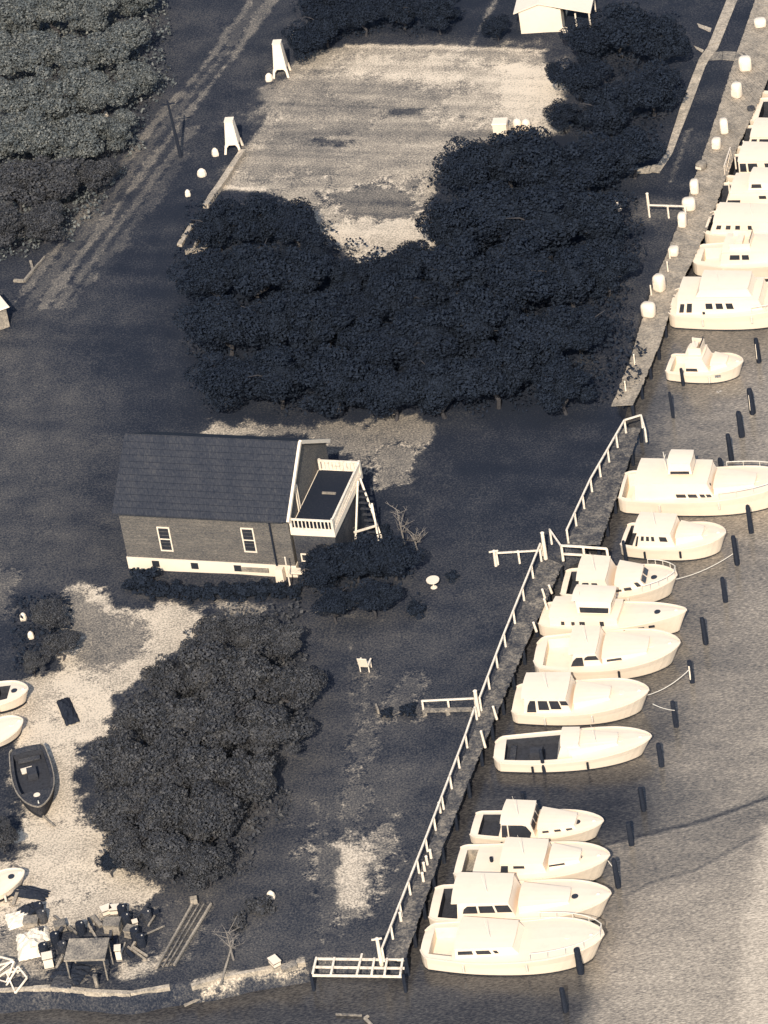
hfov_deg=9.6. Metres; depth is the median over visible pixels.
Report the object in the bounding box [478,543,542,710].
pier railing
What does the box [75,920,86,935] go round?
oil drum
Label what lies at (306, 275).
leafy tree
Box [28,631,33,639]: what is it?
marker stone
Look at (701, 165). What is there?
dock locker
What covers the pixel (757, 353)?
mooring pile
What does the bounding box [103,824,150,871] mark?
leafy tree
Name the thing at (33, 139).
leafy tree
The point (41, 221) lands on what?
leafy tree
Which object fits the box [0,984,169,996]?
seawall
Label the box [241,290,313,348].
leafy tree
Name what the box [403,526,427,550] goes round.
bare sapling
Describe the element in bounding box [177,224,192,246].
wall
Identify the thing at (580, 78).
leafy tree
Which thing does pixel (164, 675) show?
leafy tree
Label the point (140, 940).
oil drum
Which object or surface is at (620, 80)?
undergrowth
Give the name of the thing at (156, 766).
leafy tree
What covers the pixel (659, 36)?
leafy tree
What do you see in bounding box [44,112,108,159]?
leafy tree
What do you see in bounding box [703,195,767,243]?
motorboat
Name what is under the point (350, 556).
leafy tree
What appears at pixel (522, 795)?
mooring pile
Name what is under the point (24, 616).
marker stone
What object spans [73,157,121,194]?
leafy tree
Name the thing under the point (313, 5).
leafy tree
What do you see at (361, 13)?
leafy tree
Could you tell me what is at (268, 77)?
marker stone
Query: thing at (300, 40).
leafy tree
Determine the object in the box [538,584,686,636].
motorboat
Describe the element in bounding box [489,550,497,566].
white post
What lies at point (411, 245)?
leafy tree
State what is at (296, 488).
window
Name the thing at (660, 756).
mooring pile
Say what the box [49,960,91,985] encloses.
net pile
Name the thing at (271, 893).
marker stone
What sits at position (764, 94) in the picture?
motorboat
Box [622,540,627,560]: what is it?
mooring pile
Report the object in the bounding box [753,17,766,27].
dock locker
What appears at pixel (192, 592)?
shrub
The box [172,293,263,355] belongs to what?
leafy tree
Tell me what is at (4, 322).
hut
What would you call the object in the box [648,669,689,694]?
mooring line
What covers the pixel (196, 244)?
fallen timber
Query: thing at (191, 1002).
loose plank
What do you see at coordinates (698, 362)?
motorboat
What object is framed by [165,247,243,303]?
leafy tree
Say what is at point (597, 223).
leafy tree
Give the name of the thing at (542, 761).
mooring pile
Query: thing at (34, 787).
wooden boat
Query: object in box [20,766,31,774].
crate
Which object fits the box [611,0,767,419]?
pier
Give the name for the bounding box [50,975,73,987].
net pile
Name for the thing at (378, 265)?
leafy tree
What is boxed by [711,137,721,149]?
dock locker
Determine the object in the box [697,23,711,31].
walkway
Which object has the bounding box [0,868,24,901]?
hauled boat
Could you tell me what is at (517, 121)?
round tank
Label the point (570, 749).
motorboat
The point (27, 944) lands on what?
tarpaulin
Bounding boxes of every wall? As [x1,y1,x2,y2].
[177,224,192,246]
[203,149,245,208]
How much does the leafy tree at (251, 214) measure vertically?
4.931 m
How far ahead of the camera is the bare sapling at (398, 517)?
318.36 m
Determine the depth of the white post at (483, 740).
299.28 m
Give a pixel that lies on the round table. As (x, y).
(433, 579)
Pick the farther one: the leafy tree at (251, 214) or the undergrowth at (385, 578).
the leafy tree at (251, 214)
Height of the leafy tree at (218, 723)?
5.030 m
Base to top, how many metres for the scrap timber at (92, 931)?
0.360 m
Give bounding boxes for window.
[156,527,173,551]
[240,527,256,552]
[295,484,300,510]
[300,553,305,561]
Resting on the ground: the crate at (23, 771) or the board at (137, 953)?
the board at (137, 953)
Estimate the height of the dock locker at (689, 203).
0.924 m
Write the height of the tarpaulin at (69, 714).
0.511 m
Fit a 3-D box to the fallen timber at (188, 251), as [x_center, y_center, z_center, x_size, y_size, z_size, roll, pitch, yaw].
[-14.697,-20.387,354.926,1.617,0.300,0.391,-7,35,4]
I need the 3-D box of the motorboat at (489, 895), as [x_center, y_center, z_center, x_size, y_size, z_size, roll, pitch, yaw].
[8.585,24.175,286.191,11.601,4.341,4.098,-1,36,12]
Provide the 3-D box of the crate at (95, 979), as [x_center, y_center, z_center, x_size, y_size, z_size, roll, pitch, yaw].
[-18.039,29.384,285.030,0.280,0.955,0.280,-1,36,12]
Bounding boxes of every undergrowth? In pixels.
[0,0,176,260]
[10,590,72,670]
[91,598,307,882]
[172,135,647,417]
[290,0,465,46]
[313,560,421,611]
[562,8,681,159]
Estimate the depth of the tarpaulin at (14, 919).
291.39 m
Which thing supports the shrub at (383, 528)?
on the ground
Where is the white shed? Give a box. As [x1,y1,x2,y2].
[491,117,508,134]
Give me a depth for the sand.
307.12 m
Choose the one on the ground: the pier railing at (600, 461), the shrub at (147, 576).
the shrub at (147, 576)
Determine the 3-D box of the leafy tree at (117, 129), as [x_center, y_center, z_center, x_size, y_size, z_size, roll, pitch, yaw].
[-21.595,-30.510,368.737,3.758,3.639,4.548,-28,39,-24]
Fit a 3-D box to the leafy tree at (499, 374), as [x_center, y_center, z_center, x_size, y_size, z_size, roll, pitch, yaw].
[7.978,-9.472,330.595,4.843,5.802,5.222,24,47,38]
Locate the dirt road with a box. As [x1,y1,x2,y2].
[0,0,305,329]
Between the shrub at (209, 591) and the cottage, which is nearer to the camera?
the shrub at (209, 591)
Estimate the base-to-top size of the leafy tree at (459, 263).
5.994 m
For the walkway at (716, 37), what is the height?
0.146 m
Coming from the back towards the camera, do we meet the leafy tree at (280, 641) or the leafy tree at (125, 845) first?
the leafy tree at (280, 641)
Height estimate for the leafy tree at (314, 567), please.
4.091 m
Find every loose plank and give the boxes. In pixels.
[184,999,198,1006]
[363,1015,372,1023]
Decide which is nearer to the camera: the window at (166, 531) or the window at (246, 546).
the window at (246, 546)
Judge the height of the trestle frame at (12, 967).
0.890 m
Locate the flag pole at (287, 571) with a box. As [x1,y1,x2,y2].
[284,557,290,585]
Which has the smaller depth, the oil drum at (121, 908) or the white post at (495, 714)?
the oil drum at (121, 908)
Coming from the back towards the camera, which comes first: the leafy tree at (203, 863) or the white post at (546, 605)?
the white post at (546, 605)
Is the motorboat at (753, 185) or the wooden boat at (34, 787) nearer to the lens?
the wooden boat at (34, 787)
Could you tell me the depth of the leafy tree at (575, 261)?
338.09 m
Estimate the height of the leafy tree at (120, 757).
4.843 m
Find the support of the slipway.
on the ground
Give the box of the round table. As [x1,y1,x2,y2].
[426,575,438,588]
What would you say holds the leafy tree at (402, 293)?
on the ground
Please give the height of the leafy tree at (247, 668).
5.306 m
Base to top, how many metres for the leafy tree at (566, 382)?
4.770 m
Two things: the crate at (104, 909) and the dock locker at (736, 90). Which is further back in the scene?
the dock locker at (736, 90)
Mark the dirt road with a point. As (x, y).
(221, 69)
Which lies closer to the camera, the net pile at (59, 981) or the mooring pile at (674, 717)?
the net pile at (59, 981)
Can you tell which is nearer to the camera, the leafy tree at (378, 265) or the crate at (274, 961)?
the crate at (274, 961)
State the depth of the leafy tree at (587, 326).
332.94 m
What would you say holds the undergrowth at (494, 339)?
on the ground
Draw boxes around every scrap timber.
[11,889,18,905]
[55,954,63,967]
[57,926,63,934]
[87,917,95,931]
[88,924,96,937]
[90,914,102,927]
[99,932,113,938]
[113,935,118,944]
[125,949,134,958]
[132,946,147,956]
[137,903,148,917]
[144,925,164,934]
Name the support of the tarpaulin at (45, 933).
on the ground
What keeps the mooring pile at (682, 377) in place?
in the water
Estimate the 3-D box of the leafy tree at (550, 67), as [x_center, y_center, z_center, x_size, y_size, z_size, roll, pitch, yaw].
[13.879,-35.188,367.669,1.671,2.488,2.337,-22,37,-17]
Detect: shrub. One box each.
[121,576,140,589]
[129,566,161,594]
[144,580,169,600]
[166,579,188,598]
[180,584,203,603]
[199,582,221,601]
[217,581,237,601]
[230,910,245,930]
[232,580,255,602]
[244,895,276,914]
[248,578,270,602]
[264,580,286,598]
[282,583,301,600]
[372,523,392,535]
[380,706,393,717]
[399,701,416,716]
[406,600,425,619]
[444,570,459,582]
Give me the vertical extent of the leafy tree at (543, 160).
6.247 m
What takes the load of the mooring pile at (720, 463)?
in the water
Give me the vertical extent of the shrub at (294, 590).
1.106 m
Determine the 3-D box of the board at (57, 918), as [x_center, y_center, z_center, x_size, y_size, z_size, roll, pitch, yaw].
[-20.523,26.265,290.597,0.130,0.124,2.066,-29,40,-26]
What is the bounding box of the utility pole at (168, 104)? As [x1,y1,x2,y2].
[162,100,182,157]
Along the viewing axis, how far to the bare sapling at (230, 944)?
284.66 m
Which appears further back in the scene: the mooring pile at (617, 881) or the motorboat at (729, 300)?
the motorboat at (729, 300)
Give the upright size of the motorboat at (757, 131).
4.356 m
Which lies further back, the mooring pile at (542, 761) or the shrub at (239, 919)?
the mooring pile at (542, 761)
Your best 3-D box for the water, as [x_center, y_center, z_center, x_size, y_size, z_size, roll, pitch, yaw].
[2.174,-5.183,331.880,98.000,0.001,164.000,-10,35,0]
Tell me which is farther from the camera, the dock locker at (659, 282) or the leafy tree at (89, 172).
the leafy tree at (89, 172)
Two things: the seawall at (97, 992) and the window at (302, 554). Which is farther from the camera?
the window at (302, 554)
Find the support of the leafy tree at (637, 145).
on the ground
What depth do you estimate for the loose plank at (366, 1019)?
280.82 m
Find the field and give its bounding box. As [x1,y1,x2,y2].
[227,43,567,260]
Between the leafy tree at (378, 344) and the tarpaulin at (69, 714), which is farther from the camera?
the leafy tree at (378, 344)
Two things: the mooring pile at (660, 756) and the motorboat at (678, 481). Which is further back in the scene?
the motorboat at (678, 481)
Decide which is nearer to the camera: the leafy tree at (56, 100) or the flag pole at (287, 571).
the flag pole at (287, 571)
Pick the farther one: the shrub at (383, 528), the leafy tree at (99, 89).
the leafy tree at (99, 89)
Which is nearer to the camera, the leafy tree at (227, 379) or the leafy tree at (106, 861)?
the leafy tree at (106, 861)
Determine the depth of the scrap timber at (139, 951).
287.19 m
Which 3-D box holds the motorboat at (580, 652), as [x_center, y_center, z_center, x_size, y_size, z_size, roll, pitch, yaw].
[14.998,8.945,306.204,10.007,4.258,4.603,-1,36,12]
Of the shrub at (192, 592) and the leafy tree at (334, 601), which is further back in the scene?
the shrub at (192, 592)
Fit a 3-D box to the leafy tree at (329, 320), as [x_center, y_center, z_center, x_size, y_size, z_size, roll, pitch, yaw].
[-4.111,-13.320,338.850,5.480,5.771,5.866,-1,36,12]
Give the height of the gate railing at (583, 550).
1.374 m
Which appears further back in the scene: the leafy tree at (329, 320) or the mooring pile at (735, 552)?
the leafy tree at (329, 320)
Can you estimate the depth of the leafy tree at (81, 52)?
376.88 m
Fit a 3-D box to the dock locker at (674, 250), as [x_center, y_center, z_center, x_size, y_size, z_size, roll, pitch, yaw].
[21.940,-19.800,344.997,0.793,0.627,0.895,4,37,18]
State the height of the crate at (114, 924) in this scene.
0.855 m
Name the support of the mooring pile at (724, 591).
in the water
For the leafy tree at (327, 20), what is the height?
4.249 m
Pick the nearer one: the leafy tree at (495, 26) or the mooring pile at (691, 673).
the mooring pile at (691, 673)
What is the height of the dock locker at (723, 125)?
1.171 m
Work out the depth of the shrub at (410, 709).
303.24 m
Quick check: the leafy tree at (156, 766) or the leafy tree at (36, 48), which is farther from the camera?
the leafy tree at (36, 48)
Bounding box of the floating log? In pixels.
[336,1013,361,1016]
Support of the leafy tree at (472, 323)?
on the ground
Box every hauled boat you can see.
[0,680,28,713]
[0,715,22,748]
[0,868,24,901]
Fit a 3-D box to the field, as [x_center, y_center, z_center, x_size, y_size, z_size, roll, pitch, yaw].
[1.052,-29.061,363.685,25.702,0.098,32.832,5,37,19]
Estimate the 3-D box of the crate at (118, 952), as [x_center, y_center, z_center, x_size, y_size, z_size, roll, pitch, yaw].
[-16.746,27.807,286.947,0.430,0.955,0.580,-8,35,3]
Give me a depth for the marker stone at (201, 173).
363.98 m
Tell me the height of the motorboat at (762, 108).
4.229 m
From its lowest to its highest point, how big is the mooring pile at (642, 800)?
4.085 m
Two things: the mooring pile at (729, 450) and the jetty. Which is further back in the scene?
the mooring pile at (729, 450)
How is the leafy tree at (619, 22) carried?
on the ground
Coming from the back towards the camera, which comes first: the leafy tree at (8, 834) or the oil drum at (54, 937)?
the leafy tree at (8, 834)
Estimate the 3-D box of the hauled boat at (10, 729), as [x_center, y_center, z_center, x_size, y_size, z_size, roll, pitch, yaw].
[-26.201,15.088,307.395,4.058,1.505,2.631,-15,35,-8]
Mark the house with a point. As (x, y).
(227, 504)
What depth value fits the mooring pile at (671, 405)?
329.11 m
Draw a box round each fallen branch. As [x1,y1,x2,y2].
[13,260,34,282]
[32,256,45,269]
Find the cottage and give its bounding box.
[513,0,595,33]
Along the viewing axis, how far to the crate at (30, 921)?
290.66 m
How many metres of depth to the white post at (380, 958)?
282.67 m
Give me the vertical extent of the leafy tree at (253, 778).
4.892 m
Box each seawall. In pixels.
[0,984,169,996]
[191,959,305,990]
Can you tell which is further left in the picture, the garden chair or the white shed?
the garden chair
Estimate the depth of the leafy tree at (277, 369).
333.29 m
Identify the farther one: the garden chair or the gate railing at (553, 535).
the gate railing at (553, 535)
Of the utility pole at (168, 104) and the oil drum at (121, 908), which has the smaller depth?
the oil drum at (121, 908)
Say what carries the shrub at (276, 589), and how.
on the ground
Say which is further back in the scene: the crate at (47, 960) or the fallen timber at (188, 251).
the fallen timber at (188, 251)
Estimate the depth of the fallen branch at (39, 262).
356.60 m
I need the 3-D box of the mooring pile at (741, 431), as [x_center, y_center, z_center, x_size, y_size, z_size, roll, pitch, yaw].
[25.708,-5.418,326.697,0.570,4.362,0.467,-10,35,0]
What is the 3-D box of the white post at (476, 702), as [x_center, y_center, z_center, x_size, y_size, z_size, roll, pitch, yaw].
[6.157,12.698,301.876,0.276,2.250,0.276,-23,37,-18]
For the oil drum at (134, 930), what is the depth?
288.02 m
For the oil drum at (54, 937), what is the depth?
288.75 m
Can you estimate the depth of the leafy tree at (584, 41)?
368.64 m
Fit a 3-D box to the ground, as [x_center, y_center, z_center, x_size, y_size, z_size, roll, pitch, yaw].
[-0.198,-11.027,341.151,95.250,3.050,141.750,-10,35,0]
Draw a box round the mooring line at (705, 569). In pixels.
[677,554,732,578]
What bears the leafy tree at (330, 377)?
on the ground
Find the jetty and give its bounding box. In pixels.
[309,953,409,992]
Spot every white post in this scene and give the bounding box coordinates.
[371,937,383,965]
[421,872,424,881]
[473,689,480,716]
[480,730,485,747]
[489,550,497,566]
[492,706,497,719]
[540,531,547,559]
[543,598,548,609]
[645,192,649,209]
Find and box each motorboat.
[420,912,604,975]
[428,872,611,924]
[453,835,609,881]
[469,797,603,843]
[493,726,651,773]
[511,672,648,725]
[533,624,680,679]
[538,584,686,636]
[560,554,676,601]
[618,449,767,516]
[620,507,725,560]
[665,337,742,383]
[668,270,767,330]
[692,229,767,279]
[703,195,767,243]
[714,167,767,210]
[724,141,767,181]
[736,117,767,153]
[747,97,767,124]
[761,80,767,97]
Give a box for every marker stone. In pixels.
[20,613,26,620]
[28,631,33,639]
[185,189,190,196]
[197,168,206,177]
[212,148,218,156]
[265,73,272,81]
[267,891,274,899]
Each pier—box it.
[384,556,563,976]
[566,427,643,554]
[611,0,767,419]
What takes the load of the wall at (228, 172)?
on the ground
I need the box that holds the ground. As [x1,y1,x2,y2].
[0,0,754,1014]
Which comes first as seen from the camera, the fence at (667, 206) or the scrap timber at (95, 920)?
the scrap timber at (95, 920)
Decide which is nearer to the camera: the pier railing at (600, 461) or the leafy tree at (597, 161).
the pier railing at (600, 461)
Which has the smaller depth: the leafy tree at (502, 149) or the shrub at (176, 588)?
the shrub at (176, 588)
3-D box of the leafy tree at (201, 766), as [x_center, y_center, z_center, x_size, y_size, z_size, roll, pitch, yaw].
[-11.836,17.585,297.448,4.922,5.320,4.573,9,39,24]
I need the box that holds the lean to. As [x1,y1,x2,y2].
[64,937,113,980]
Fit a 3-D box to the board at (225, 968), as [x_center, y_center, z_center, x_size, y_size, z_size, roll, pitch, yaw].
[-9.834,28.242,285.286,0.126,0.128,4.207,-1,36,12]
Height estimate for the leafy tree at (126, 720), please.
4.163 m
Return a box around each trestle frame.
[0,956,12,970]
[0,960,18,981]
[6,966,27,993]
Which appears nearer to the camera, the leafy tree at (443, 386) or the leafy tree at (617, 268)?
the leafy tree at (443, 386)
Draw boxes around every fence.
[421,697,474,709]
[495,549,541,564]
[647,204,686,218]
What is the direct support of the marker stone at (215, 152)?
on the ground
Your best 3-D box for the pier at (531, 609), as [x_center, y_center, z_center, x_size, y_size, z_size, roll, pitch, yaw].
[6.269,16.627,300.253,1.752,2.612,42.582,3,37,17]
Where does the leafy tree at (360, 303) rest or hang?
on the ground
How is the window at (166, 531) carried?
in the house
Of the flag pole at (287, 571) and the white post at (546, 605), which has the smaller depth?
the white post at (546, 605)
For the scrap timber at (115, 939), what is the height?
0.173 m
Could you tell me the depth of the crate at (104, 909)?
290.64 m
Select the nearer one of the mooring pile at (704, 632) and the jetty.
the jetty
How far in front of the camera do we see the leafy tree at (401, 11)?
377.17 m
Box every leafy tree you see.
[0,0,38,42]
[0,29,29,83]
[0,76,45,116]
[0,112,28,167]
[0,159,46,212]
[0,204,27,251]
[0,815,19,853]
[4,29,69,76]
[9,0,81,37]
[12,108,61,159]
[15,154,79,209]
[18,66,97,123]
[19,200,64,243]
[22,650,50,676]
[30,598,68,631]
[40,629,80,660]
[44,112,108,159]
[51,30,111,81]
[63,0,119,37]
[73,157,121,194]
[74,70,134,115]
[85,781,159,832]
[86,729,146,790]
[92,108,138,151]
[94,850,124,876]
[96,18,151,68]
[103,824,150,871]
[106,0,157,22]
[107,694,156,745]
[113,60,158,104]
[127,728,203,793]
[131,689,205,746]
[136,783,196,844]
[139,654,194,700]
[144,831,210,883]
[159,744,236,800]
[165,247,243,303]
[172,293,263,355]
[173,779,244,846]
[177,639,244,703]
[180,612,236,652]
[180,841,233,891]
[183,350,266,410]
[184,685,259,756]
[190,198,243,252]
[207,643,272,705]
[216,748,276,810]
[226,192,287,247]
[226,239,290,302]
[226,613,274,649]
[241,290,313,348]
[242,343,307,409]
[242,700,315,760]
[248,619,303,666]
[253,663,327,712]
[259,197,320,249]
[265,245,338,303]
[281,19,330,61]
[287,288,361,354]
[294,342,376,417]
[297,231,335,264]
[297,544,339,590]
[298,0,347,16]
[304,5,351,48]
[310,586,354,623]
[326,280,391,331]
[326,531,386,584]
[330,255,373,296]
[335,0,385,36]
[338,314,416,377]
[345,365,426,420]
[348,577,402,618]
[355,532,424,582]
[358,248,420,281]
[366,263,448,320]
[375,0,420,30]
[386,306,459,369]
[395,239,431,280]
[399,357,483,418]
[414,234,495,301]
[415,0,460,34]
[415,197,474,249]
[432,136,491,200]
[435,280,519,362]
[439,179,546,247]
[463,341,533,408]
[470,125,553,190]
[481,13,508,40]
[484,234,571,315]
[497,304,578,373]
[499,184,587,261]
[502,136,583,195]
[530,355,596,414]
[531,243,608,311]
[542,98,582,132]
[544,61,560,87]
[547,58,611,101]
[549,304,612,360]
[551,132,628,191]
[555,190,630,252]
[558,17,615,63]
[576,242,639,297]
[578,82,641,139]
[589,1,655,57]
[601,125,667,178]
[622,59,686,118]
[630,13,691,68]
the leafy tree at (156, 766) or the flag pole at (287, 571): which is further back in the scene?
the flag pole at (287, 571)
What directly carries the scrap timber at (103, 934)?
on the ground
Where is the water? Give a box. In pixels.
[0,103,767,1023]
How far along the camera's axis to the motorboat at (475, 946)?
282.85 m
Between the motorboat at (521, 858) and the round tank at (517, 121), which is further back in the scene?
the round tank at (517, 121)
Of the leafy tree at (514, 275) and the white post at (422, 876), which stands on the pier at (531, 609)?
the white post at (422, 876)
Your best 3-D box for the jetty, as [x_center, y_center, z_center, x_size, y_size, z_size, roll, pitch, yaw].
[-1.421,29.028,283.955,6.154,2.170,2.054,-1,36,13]
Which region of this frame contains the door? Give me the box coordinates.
[563,9,565,22]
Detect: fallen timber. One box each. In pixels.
[185,247,205,254]
[193,239,207,247]
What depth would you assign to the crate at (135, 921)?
289.33 m
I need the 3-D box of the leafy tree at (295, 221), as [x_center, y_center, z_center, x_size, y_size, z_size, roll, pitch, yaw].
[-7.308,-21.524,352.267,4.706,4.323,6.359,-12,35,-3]
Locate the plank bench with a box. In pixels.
[422,707,474,716]
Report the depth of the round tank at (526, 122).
363.00 m
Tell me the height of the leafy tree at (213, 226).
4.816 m
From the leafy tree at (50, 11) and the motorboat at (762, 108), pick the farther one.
the leafy tree at (50, 11)
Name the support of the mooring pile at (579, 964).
in the water
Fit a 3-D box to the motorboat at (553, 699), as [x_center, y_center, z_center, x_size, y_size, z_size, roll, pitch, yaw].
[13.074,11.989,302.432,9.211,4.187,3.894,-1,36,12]
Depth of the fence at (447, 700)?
302.85 m
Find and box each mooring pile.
[520,791,524,799]
[539,749,545,773]
[559,987,568,1012]
[574,947,583,974]
[611,858,620,888]
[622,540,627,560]
[626,821,634,846]
[638,787,646,811]
[656,743,664,767]
[668,391,674,417]
[670,700,678,727]
[679,368,684,385]
[687,660,694,683]
[700,617,708,644]
[718,457,722,466]
[720,577,727,602]
[726,433,733,460]
[731,535,739,565]
[736,411,744,437]
[745,504,753,533]
[747,388,755,414]
[754,338,761,363]
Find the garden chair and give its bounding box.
[357,657,371,671]
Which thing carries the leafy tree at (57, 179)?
on the ground
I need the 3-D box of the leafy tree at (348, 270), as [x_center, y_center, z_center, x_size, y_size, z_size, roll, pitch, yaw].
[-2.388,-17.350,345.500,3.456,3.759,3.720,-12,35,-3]
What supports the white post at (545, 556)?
on the pier at (531, 609)
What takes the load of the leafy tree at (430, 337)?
on the ground
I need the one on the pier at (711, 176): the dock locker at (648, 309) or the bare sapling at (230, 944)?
the dock locker at (648, 309)
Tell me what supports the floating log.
on the water
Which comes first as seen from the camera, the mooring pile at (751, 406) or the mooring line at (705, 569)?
the mooring line at (705, 569)
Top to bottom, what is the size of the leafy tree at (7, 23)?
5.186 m
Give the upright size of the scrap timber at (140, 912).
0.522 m
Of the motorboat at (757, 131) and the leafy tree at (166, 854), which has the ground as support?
the leafy tree at (166, 854)
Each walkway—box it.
[637,164,656,173]
[652,0,736,172]
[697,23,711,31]
[709,51,745,60]
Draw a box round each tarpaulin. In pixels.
[5,910,27,930]
[16,902,34,914]
[16,929,46,961]
[29,926,49,940]
[57,697,79,725]
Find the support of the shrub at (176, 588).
on the ground
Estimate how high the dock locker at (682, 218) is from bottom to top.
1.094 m
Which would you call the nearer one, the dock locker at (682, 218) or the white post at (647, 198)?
the dock locker at (682, 218)
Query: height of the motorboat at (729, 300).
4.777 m
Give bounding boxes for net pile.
[11,885,50,900]
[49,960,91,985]
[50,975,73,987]
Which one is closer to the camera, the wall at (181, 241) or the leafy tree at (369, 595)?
the leafy tree at (369, 595)
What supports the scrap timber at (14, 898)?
on the sand
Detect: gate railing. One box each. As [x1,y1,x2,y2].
[549,529,560,545]
[560,544,608,561]
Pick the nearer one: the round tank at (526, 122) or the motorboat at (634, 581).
the motorboat at (634, 581)
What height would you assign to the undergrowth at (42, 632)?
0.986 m
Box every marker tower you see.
[224,117,243,154]
[272,39,291,78]
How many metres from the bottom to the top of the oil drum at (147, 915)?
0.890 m
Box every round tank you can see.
[513,117,521,127]
[522,118,530,128]
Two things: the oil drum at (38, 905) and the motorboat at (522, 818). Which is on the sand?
the oil drum at (38, 905)
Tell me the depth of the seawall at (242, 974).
284.36 m
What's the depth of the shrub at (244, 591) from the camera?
316.47 m
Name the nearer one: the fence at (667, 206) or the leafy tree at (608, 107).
the fence at (667, 206)
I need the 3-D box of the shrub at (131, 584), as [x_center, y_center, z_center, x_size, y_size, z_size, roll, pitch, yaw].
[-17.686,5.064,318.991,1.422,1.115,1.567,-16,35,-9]
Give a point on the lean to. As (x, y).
(83, 951)
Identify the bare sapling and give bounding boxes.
[212,915,244,960]
[387,502,412,544]
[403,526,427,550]
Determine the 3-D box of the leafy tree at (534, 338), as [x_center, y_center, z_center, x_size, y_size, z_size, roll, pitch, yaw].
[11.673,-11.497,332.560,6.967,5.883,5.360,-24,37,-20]
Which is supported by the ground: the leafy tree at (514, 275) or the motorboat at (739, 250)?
the leafy tree at (514, 275)
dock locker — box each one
[640,301,656,317]
[652,273,665,292]
[668,245,678,256]
[677,211,686,227]
[682,197,695,210]
[689,178,699,194]
[695,160,706,170]
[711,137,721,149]
[719,117,728,133]
[731,81,742,98]
[738,55,751,71]
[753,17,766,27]
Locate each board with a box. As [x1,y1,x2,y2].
[42,815,54,826]
[53,915,71,931]
[127,946,146,959]
[220,940,233,985]
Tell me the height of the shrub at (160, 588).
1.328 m
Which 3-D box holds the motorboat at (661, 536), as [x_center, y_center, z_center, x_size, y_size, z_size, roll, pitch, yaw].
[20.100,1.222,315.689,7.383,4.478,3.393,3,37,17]
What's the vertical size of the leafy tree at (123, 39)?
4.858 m
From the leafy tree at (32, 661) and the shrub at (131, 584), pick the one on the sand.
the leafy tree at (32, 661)
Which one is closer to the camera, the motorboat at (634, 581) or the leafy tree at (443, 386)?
the motorboat at (634, 581)
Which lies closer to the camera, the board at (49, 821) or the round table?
the board at (49, 821)
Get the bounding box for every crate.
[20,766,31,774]
[22,915,38,928]
[41,951,54,969]
[52,918,66,931]
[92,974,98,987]
[99,903,111,917]
[102,916,122,934]
[109,903,118,915]
[114,944,122,961]
[122,924,136,938]
[131,918,138,926]
[267,954,280,969]
[280,961,296,972]
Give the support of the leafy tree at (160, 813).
on the ground
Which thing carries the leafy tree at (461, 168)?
on the ground
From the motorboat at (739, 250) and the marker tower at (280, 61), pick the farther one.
the marker tower at (280, 61)
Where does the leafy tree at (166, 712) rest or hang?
on the ground
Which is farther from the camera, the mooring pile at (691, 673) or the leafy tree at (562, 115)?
the leafy tree at (562, 115)
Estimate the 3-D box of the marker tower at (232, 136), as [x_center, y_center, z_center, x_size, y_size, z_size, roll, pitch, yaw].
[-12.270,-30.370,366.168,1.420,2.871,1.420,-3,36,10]
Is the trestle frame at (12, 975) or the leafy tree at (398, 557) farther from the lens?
the leafy tree at (398, 557)
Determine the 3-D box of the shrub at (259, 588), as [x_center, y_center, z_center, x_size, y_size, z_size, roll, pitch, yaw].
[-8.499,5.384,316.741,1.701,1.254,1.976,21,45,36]
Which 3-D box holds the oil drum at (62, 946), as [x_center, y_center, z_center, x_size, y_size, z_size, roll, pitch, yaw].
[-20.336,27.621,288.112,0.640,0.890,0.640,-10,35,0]
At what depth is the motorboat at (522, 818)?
292.19 m
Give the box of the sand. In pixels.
[0,588,214,929]
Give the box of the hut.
[0,296,9,329]
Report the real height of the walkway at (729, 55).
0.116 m
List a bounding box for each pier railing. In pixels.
[381,706,477,961]
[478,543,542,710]
[566,414,646,542]
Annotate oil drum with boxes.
[33,901,43,914]
[37,909,47,924]
[38,942,48,955]
[49,931,59,946]
[57,940,66,955]
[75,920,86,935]
[117,903,126,915]
[120,912,131,926]
[129,926,139,941]
[135,933,146,948]
[142,908,152,923]
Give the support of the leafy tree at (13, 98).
on the ground
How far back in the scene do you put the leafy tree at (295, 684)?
303.42 m
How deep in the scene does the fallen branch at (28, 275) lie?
355.13 m
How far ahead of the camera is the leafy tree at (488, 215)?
346.27 m
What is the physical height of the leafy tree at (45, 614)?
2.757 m
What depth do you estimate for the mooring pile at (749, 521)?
316.27 m
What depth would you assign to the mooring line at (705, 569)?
312.89 m
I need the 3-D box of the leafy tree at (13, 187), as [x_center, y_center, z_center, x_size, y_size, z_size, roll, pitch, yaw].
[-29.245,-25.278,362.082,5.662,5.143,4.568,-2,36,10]
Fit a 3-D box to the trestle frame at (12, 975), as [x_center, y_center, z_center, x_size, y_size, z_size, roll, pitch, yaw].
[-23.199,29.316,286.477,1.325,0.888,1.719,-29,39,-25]
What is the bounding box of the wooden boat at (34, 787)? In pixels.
[9,743,54,817]
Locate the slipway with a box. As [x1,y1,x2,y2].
[156,895,211,969]
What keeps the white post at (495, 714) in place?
on the pier at (531, 609)
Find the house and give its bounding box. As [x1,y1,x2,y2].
[112,432,381,582]
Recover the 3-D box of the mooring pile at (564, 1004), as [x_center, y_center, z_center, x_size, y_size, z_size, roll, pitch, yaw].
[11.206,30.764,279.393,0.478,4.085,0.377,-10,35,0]

